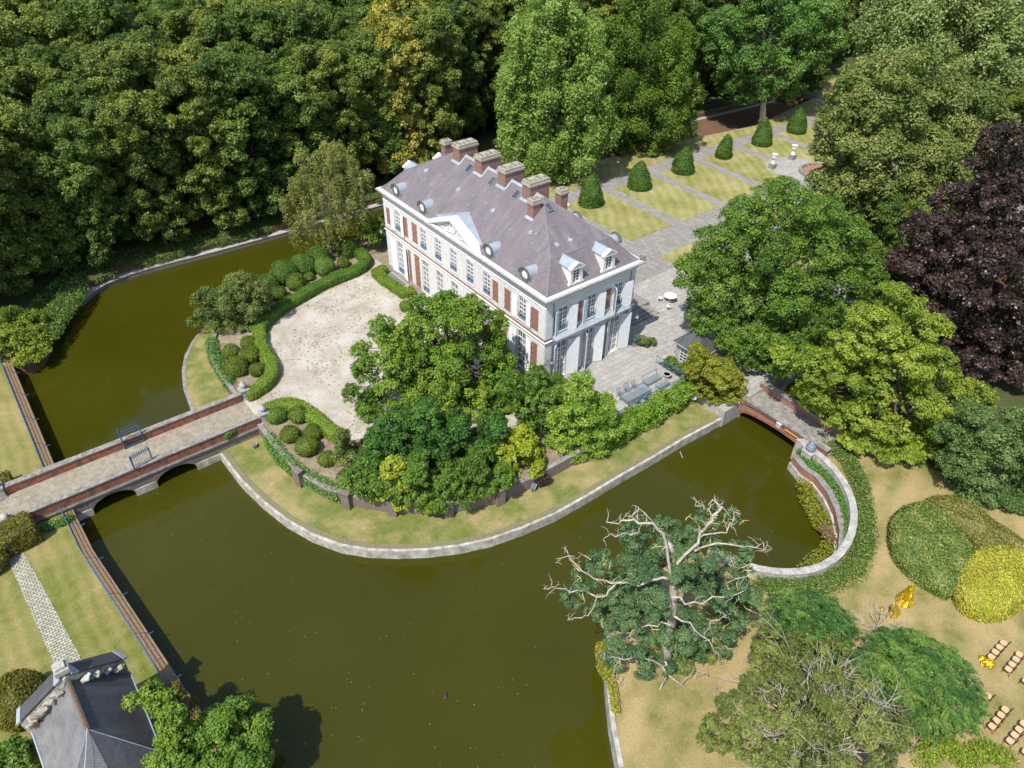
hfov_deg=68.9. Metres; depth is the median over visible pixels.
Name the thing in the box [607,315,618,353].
window
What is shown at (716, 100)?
wood floor
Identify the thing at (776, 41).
wood tree
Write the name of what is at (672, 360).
corner shrub
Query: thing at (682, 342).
garden kiosk
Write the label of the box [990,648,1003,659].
event chair
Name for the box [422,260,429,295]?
window
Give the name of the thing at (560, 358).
window
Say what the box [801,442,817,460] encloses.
stone urn
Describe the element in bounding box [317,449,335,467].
clipped ball
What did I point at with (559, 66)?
wood tree
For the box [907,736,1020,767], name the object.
bush
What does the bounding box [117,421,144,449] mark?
iron gate
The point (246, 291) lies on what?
willow shrub
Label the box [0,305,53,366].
willow bush
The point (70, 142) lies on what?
wood tree
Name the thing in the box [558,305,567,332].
window
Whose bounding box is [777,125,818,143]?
garden lawn
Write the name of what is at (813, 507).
overhanging plant
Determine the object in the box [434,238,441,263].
window
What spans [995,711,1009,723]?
event chair
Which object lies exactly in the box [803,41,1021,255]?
horse chestnut
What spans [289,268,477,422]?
gravel weeds
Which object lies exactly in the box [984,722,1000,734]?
event chair
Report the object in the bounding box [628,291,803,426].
side court paving
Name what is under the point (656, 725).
ground
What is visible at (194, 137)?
wood tree
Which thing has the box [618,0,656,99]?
wood tree
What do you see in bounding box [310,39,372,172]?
wood tree
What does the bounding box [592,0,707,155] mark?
dark yew
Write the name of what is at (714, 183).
garden lawn
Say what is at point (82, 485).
arched bridge
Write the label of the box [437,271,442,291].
window
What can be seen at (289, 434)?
clipped ball
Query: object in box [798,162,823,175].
round basin
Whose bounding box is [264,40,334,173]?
wood tree
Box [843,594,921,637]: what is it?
bare shrub
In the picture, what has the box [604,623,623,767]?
bank wall
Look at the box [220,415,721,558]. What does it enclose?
bank wall
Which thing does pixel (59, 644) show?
cobbled path
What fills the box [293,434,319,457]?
clipped ball
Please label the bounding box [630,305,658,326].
side steps
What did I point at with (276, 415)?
clipped ball
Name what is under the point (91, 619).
lawn
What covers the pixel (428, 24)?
wood tree
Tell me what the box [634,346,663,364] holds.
terrace steps
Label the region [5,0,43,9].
wood tree
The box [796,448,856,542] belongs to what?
ivy
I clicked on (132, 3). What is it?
wood tree
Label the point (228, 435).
creeper
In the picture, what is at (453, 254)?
window
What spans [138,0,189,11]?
wood tree
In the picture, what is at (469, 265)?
window
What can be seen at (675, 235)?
garden paving
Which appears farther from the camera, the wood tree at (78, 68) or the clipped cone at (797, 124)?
the clipped cone at (797, 124)
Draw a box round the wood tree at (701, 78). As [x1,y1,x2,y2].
[691,0,724,89]
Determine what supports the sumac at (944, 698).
on the ground at (656, 725)
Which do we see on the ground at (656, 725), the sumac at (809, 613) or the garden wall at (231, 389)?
the sumac at (809, 613)
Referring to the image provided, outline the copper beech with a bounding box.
[882,118,1023,388]
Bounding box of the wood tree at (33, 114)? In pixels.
[24,106,95,233]
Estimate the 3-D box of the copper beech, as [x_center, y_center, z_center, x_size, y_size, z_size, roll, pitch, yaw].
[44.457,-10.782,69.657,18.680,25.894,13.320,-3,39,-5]
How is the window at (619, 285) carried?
in the chateau
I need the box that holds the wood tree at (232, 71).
[185,42,295,217]
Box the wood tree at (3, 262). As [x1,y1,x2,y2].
[0,206,41,276]
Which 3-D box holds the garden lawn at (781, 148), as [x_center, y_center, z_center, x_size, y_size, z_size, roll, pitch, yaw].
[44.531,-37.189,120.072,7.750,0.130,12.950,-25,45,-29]
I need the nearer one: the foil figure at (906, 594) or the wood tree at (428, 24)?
the foil figure at (906, 594)
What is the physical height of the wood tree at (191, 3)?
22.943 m
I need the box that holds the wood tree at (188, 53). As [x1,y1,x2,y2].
[148,42,231,198]
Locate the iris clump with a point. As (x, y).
(612, 687)
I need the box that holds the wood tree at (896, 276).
[862,247,906,325]
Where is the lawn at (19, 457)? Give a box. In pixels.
[0,362,42,478]
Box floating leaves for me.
[80,322,722,766]
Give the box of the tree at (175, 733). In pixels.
[120,677,208,767]
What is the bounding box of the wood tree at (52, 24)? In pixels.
[15,6,97,52]
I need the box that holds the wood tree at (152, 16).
[133,4,188,42]
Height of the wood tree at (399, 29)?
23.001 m
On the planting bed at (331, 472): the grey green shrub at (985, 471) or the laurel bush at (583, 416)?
the laurel bush at (583, 416)
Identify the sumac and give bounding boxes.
[751,585,862,667]
[849,623,994,748]
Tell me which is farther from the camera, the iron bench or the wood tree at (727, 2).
the wood tree at (727, 2)
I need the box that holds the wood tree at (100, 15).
[53,0,135,45]
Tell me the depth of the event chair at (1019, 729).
46.45 m
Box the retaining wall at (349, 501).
[257,394,688,518]
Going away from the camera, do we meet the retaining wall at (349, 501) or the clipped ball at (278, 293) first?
the retaining wall at (349, 501)
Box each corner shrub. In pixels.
[633,333,657,347]
[663,356,683,374]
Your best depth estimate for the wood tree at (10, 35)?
93.64 m
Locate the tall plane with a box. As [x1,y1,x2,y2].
[692,0,848,121]
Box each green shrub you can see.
[498,363,568,433]
[931,395,1023,515]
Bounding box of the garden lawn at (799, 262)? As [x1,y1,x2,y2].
[722,223,838,284]
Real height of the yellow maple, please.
15.920 m
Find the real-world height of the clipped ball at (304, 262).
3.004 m
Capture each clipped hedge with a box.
[244,325,279,401]
[253,236,372,331]
[262,396,342,444]
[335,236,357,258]
[371,264,415,298]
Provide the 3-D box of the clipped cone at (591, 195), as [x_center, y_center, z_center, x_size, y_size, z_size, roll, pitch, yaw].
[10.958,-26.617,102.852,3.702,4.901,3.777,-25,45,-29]
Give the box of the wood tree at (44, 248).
[0,94,85,272]
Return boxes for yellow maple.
[767,280,999,464]
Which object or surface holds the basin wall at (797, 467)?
in the moat water
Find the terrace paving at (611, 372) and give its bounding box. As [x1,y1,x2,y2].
[563,344,679,424]
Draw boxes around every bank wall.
[76,100,776,305]
[182,301,234,409]
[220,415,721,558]
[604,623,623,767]
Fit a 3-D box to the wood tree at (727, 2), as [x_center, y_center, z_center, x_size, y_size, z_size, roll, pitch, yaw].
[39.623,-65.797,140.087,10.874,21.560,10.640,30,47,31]
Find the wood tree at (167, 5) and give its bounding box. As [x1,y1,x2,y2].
[134,0,184,20]
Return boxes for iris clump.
[606,663,621,715]
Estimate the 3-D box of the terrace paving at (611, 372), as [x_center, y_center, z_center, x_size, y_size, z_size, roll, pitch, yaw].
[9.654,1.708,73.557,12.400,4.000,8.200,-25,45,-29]
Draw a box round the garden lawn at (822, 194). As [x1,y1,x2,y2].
[806,190,859,207]
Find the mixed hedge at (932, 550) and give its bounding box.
[885,500,975,600]
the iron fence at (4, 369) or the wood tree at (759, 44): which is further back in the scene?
the wood tree at (759, 44)
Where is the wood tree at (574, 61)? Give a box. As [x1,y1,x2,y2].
[564,32,597,108]
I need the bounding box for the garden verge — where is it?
[549,100,833,197]
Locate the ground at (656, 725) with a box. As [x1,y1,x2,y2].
[0,47,1023,767]
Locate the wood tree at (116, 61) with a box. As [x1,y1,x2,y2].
[78,39,194,220]
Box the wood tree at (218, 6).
[198,0,269,53]
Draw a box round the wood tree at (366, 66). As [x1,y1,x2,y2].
[333,26,422,179]
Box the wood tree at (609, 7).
[582,0,632,91]
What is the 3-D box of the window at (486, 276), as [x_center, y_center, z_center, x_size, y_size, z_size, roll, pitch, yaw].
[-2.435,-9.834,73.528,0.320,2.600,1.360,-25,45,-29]
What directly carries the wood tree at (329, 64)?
on the wood floor at (716, 100)
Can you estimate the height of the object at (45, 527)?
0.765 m
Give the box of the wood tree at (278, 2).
[267,0,316,7]
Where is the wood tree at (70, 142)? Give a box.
[21,111,134,267]
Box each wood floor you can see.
[0,0,1017,327]
[866,270,1023,479]
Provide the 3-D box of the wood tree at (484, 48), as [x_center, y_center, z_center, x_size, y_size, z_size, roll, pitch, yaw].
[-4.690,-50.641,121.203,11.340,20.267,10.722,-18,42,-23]
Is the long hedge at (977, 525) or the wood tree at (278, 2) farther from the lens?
the wood tree at (278, 2)
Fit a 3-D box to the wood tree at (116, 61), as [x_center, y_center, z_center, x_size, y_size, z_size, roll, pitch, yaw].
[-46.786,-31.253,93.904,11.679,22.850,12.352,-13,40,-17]
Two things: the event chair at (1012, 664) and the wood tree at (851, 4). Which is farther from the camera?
the wood tree at (851, 4)
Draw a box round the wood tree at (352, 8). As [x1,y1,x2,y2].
[333,0,373,19]
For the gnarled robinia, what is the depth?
44.20 m
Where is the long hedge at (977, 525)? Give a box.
[924,493,1023,565]
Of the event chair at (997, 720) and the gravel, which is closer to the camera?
the event chair at (997, 720)
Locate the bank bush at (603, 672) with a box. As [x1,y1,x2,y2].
[594,640,615,680]
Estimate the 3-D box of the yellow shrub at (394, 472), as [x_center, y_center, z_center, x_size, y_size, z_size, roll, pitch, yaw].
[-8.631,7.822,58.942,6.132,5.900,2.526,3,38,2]
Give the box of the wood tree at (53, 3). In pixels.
[45,0,125,43]
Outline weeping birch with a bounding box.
[277,139,375,255]
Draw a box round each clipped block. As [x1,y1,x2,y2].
[0,470,13,483]
[0,511,44,558]
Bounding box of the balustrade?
[601,355,686,422]
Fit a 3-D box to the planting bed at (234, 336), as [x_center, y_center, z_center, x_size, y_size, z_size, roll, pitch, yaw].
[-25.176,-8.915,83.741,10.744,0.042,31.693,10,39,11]
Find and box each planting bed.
[215,246,385,390]
[264,413,578,499]
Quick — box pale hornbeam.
[492,0,624,187]
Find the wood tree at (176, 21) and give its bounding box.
[158,4,242,154]
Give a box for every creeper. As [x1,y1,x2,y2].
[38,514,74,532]
[92,160,518,285]
[222,430,236,438]
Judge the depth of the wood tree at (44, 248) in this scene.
81.75 m
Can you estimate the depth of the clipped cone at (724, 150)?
116.49 m
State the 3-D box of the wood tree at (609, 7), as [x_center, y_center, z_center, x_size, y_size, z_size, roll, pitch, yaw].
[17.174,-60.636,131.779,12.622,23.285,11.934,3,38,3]
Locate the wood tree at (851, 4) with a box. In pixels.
[796,0,857,64]
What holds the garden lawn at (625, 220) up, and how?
on the garden paving at (675, 235)
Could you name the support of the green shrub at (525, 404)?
on the planting bed at (331, 472)
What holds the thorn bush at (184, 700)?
on the ground at (656, 725)
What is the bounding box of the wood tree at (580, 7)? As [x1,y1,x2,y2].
[571,0,588,17]
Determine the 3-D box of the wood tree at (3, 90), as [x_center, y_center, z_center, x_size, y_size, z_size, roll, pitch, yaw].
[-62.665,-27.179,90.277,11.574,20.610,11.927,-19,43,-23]
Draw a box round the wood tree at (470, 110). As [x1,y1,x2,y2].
[424,0,484,138]
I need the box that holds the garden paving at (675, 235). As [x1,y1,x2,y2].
[549,73,1023,350]
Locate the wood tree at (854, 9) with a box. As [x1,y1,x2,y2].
[835,0,860,57]
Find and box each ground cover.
[751,440,875,594]
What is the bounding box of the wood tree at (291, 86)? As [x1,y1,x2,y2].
[251,56,337,203]
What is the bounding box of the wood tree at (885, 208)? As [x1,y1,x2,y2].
[848,188,928,286]
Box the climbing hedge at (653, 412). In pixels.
[601,377,698,448]
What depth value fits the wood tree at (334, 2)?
116.61 m
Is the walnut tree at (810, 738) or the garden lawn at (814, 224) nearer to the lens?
the walnut tree at (810, 738)
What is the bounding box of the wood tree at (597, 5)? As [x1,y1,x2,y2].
[581,0,616,46]
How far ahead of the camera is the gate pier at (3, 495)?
60.29 m
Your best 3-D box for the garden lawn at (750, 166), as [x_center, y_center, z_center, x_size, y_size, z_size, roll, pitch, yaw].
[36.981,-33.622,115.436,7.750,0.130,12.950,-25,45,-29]
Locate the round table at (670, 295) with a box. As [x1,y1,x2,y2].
[664,292,676,301]
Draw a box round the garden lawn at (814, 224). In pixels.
[773,203,857,251]
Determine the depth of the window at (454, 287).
79.30 m
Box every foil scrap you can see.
[895,600,902,607]
[978,655,984,660]
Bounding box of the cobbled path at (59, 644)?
[8,552,81,662]
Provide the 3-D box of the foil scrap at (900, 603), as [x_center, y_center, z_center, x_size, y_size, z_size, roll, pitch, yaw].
[28.155,15.766,54.040,1.183,0.460,0.755,-25,45,-29]
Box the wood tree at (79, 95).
[31,78,142,228]
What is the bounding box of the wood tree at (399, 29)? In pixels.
[359,12,430,174]
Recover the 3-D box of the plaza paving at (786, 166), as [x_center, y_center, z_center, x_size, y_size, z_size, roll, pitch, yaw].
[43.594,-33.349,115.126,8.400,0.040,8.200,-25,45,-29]
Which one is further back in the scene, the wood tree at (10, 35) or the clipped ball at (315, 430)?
the wood tree at (10, 35)
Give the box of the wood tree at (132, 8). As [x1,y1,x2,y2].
[121,0,145,19]
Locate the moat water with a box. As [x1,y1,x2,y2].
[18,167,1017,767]
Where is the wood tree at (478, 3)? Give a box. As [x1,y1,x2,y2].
[472,0,513,118]
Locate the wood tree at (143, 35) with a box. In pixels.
[98,25,177,109]
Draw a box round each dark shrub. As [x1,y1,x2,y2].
[331,427,366,480]
[337,446,516,514]
[542,371,572,381]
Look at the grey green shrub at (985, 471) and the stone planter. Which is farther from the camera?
the stone planter
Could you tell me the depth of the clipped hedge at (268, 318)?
85.18 m
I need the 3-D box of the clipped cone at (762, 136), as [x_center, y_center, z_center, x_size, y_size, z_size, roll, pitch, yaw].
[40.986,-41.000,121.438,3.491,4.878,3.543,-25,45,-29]
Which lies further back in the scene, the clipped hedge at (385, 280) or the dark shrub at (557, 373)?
the clipped hedge at (385, 280)
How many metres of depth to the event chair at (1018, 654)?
50.52 m
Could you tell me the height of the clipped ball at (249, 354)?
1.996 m
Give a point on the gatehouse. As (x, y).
(63, 708)
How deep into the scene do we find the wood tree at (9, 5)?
104.93 m
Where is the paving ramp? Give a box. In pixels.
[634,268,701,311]
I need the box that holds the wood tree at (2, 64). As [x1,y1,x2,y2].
[0,59,31,102]
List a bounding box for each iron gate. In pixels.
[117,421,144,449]
[129,446,152,469]
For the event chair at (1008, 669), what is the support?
on the ground at (656, 725)
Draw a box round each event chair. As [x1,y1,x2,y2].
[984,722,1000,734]
[985,692,995,700]
[987,653,999,659]
[989,716,1004,725]
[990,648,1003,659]
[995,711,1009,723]
[996,644,1006,654]
[999,640,1011,649]
[999,706,1013,713]
[1001,666,1016,675]
[1003,737,1018,748]
[1005,661,1020,668]
[1007,731,1023,740]
[1010,656,1023,663]
[1011,725,1023,734]
[1014,651,1023,662]
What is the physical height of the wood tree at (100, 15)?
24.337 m
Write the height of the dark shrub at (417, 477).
6.027 m
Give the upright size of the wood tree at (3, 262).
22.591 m
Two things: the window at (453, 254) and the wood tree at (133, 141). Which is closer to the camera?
the window at (453, 254)
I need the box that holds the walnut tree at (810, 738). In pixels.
[695,615,932,767]
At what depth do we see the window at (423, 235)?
80.85 m
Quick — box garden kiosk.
[672,329,721,362]
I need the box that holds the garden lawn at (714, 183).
[660,162,759,202]
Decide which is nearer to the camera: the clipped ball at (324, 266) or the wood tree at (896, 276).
the wood tree at (896, 276)
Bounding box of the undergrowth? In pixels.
[71,132,575,274]
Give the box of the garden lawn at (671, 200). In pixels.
[615,176,718,220]
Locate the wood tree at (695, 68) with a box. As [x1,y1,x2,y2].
[660,0,705,77]
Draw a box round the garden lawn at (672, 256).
[659,240,811,299]
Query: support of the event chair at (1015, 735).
on the ground at (656, 725)
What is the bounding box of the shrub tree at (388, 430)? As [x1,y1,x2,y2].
[352,394,508,488]
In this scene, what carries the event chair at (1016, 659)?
on the ground at (656, 725)
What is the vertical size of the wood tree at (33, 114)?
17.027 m
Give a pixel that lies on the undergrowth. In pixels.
(263, 224)
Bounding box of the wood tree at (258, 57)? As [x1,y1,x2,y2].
[227,50,279,189]
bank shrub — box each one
[628,533,724,632]
[671,585,750,676]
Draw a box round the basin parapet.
[706,438,857,580]
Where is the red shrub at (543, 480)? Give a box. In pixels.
[536,474,552,486]
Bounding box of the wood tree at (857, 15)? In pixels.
[840,0,871,53]
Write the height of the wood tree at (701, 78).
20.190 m
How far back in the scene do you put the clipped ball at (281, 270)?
85.82 m
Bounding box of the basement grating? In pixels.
[387,273,405,284]
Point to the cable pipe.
(774, 421)
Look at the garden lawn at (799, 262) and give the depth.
92.47 m
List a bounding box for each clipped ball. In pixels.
[221,343,239,359]
[223,356,248,376]
[238,345,259,363]
[240,335,254,347]
[248,362,265,377]
[257,273,279,287]
[265,406,286,424]
[269,259,298,285]
[269,285,287,300]
[278,424,301,443]
[285,273,306,291]
[287,405,306,423]
[290,253,314,275]
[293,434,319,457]
[301,422,322,439]
[304,272,314,281]
[306,244,330,259]
[314,256,335,275]
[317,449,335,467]
[337,257,349,268]
[399,299,410,312]
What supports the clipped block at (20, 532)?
on the lawn at (91, 619)
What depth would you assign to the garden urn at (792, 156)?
117.08 m
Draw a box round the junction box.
[776,422,781,429]
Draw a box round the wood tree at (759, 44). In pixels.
[732,1,772,84]
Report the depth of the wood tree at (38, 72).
89.30 m
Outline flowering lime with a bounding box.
[843,0,1023,124]
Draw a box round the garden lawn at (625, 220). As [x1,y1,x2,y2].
[568,192,671,240]
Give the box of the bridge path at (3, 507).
[0,500,9,513]
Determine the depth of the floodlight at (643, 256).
71.31 m
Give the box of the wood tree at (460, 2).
[427,0,483,117]
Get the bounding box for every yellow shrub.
[367,454,439,514]
[488,422,546,480]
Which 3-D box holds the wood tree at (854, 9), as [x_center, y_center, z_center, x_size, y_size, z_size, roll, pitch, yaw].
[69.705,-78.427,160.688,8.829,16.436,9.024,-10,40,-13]
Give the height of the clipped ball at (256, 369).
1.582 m
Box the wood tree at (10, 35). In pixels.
[0,8,45,87]
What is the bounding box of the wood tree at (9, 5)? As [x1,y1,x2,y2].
[0,0,58,49]
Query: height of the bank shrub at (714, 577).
2.419 m
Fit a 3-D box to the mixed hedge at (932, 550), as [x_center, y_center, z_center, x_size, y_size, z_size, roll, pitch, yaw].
[32.095,12.293,57.190,7.590,2.792,7.324,-25,45,-29]
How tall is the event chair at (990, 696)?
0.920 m
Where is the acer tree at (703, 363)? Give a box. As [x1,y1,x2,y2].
[681,341,749,405]
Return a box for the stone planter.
[663,371,671,378]
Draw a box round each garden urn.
[768,153,777,169]
[788,144,797,159]
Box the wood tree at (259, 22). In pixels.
[202,0,288,108]
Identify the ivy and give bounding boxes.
[204,336,235,389]
[261,431,341,502]
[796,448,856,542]
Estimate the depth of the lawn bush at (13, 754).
43.55 m
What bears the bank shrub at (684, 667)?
on the ground at (656, 725)
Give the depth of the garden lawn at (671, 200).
105.39 m
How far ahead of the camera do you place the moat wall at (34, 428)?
69.09 m
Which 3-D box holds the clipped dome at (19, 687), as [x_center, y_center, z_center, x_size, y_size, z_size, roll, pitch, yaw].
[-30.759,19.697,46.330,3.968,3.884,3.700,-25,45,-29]
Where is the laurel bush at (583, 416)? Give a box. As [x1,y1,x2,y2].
[543,369,624,463]
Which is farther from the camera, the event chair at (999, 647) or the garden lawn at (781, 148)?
the garden lawn at (781, 148)
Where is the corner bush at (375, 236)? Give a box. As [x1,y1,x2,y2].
[356,214,385,246]
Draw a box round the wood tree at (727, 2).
[695,0,743,92]
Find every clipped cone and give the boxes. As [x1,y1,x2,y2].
[578,173,603,208]
[627,160,651,191]
[670,145,695,175]
[714,134,733,159]
[751,117,773,146]
[786,107,807,134]
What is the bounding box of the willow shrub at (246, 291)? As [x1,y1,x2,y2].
[184,269,273,333]
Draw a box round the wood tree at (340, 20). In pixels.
[329,3,388,41]
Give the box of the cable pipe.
[744,403,800,438]
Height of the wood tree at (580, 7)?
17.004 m
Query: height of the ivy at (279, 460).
1.499 m
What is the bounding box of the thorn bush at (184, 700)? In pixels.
[164,680,215,745]
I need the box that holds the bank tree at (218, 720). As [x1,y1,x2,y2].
[182,692,274,767]
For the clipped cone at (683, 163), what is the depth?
111.51 m
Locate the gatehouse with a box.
[16,650,161,767]
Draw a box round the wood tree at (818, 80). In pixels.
[785,0,848,97]
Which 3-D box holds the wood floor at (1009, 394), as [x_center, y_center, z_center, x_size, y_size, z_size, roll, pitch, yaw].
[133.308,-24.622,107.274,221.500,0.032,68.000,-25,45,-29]
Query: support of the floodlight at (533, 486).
on the island lawn strip
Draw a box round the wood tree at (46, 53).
[0,42,72,101]
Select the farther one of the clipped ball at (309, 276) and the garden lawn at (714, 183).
the garden lawn at (714, 183)
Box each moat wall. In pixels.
[4,364,54,466]
[63,509,233,765]
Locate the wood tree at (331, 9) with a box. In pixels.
[302,0,347,43]
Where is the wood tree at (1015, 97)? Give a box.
[947,85,1023,227]
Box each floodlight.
[530,483,536,491]
[640,254,645,260]
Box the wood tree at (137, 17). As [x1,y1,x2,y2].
[112,15,157,38]
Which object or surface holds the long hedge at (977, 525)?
on the ground at (656, 725)
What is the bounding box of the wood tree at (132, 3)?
[129,0,145,15]
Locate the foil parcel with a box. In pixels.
[981,657,995,668]
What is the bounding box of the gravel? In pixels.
[217,251,562,475]
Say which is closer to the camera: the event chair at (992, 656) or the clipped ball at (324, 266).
the event chair at (992, 656)
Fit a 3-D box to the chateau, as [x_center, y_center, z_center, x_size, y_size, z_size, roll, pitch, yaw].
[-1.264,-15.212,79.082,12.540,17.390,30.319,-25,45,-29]
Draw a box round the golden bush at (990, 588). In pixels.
[951,544,1023,624]
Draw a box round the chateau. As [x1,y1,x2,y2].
[375,138,645,379]
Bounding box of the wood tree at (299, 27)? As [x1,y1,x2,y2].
[255,1,334,80]
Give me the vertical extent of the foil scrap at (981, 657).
0.417 m
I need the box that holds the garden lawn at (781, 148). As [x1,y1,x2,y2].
[742,137,828,162]
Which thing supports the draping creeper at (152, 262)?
on the bank wall at (97, 288)
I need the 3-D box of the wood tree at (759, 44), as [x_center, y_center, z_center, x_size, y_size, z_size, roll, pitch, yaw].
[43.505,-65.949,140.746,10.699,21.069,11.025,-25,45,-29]
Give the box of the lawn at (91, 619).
[0,514,185,765]
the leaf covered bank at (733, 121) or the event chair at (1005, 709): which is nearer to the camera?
the event chair at (1005, 709)
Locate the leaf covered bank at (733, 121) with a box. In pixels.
[568,101,799,161]
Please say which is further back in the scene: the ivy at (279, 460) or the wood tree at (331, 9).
the wood tree at (331, 9)
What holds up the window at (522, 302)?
in the chateau
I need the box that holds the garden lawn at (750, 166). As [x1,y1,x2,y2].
[703,148,780,184]
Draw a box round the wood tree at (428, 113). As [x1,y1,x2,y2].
[415,34,442,140]
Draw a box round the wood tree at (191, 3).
[178,0,213,44]
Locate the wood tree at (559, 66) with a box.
[531,22,568,111]
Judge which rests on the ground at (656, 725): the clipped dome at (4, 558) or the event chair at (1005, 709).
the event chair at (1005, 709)
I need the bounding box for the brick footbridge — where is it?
[737,380,843,456]
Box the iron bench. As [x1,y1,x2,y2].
[642,368,661,387]
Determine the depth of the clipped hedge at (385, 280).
86.16 m
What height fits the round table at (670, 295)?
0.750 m
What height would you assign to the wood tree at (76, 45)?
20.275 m
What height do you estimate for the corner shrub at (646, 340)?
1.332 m
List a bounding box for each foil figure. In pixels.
[889,602,900,617]
[895,585,914,607]
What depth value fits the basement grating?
88.27 m
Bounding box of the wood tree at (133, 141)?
[93,89,193,244]
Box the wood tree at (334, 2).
[303,0,356,33]
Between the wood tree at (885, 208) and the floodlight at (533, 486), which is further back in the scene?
the wood tree at (885, 208)
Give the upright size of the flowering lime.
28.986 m
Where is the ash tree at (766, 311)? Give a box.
[671,175,889,380]
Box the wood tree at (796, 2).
[777,0,802,16]
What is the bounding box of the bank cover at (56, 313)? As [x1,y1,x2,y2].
[1,265,89,353]
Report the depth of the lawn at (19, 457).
66.59 m
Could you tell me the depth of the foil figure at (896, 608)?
52.99 m
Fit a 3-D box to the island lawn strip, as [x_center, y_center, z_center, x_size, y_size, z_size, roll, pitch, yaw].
[-5.702,-3.759,81.330,54.050,2.550,51.400,-25,45,-29]
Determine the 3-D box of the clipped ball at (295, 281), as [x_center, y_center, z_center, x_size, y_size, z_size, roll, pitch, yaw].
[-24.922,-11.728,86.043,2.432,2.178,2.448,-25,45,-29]
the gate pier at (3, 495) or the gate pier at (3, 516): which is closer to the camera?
the gate pier at (3, 516)
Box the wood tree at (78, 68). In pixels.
[59,48,131,111]
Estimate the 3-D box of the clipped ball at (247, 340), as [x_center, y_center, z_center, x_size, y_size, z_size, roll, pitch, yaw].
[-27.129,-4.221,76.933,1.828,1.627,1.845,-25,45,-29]
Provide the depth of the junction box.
68.42 m
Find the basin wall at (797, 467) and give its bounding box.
[787,455,846,554]
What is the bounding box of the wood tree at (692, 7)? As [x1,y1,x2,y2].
[636,0,707,114]
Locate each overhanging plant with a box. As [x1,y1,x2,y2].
[795,476,836,566]
[818,522,837,542]
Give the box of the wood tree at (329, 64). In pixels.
[292,39,377,188]
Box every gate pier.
[0,481,7,501]
[0,513,10,522]
[237,381,249,400]
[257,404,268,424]
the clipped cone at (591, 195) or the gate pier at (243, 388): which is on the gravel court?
the gate pier at (243, 388)
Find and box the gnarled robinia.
[544,494,773,693]
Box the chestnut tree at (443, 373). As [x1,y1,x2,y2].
[339,289,529,428]
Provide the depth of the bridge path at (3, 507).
59.89 m
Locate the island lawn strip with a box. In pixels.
[185,329,715,548]
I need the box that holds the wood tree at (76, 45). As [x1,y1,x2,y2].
[65,41,154,173]
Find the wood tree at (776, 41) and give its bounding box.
[764,1,793,71]
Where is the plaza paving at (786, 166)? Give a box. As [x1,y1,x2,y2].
[765,157,810,182]
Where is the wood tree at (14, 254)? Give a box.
[0,159,40,295]
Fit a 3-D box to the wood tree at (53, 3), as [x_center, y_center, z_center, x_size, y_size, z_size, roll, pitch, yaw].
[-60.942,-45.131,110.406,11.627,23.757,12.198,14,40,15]
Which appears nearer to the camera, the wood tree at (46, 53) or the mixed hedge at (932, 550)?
the mixed hedge at (932, 550)
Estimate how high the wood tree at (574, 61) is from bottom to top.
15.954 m
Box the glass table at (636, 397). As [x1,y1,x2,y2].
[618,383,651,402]
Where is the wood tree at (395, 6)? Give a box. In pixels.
[367,0,438,93]
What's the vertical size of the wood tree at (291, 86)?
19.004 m
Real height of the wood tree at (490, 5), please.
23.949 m
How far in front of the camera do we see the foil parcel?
50.16 m
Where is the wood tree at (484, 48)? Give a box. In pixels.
[461,1,511,133]
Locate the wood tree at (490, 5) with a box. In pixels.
[475,0,544,119]
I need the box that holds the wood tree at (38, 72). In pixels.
[0,57,84,156]
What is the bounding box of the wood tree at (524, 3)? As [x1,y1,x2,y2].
[504,0,526,19]
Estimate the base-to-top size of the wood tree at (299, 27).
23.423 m
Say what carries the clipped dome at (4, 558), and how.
on the lawn at (91, 619)
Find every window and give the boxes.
[395,211,400,234]
[398,241,404,276]
[420,228,426,252]
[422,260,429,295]
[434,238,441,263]
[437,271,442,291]
[449,249,456,274]
[452,282,457,297]
[466,260,473,286]
[482,272,490,298]
[516,330,525,369]
[517,296,525,323]
[556,339,565,376]
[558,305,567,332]
[581,326,593,366]
[587,293,595,319]
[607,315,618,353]
[612,281,622,308]
[679,347,687,361]
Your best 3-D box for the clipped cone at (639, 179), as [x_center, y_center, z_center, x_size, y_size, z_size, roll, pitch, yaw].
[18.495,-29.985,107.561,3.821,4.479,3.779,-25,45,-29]
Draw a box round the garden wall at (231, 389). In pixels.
[210,231,385,394]
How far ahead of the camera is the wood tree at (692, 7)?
121.27 m
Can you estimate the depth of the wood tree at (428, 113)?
114.42 m
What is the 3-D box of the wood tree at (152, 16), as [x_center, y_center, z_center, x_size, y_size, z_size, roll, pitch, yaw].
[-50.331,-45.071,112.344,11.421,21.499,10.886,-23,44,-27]
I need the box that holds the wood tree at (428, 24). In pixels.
[387,5,464,164]
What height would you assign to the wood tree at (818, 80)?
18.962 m
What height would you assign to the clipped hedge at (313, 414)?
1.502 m
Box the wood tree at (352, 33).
[340,23,390,129]
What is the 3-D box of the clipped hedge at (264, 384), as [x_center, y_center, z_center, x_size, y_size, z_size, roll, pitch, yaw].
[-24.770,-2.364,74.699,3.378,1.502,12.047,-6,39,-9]
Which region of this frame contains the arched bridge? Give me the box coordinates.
[2,392,259,523]
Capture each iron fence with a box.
[0,360,48,467]
[59,506,181,700]
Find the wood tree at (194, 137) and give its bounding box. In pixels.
[143,59,250,228]
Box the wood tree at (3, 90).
[0,82,22,103]
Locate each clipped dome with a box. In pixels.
[0,548,9,571]
[0,668,46,732]
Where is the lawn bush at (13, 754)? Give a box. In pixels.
[0,731,42,767]

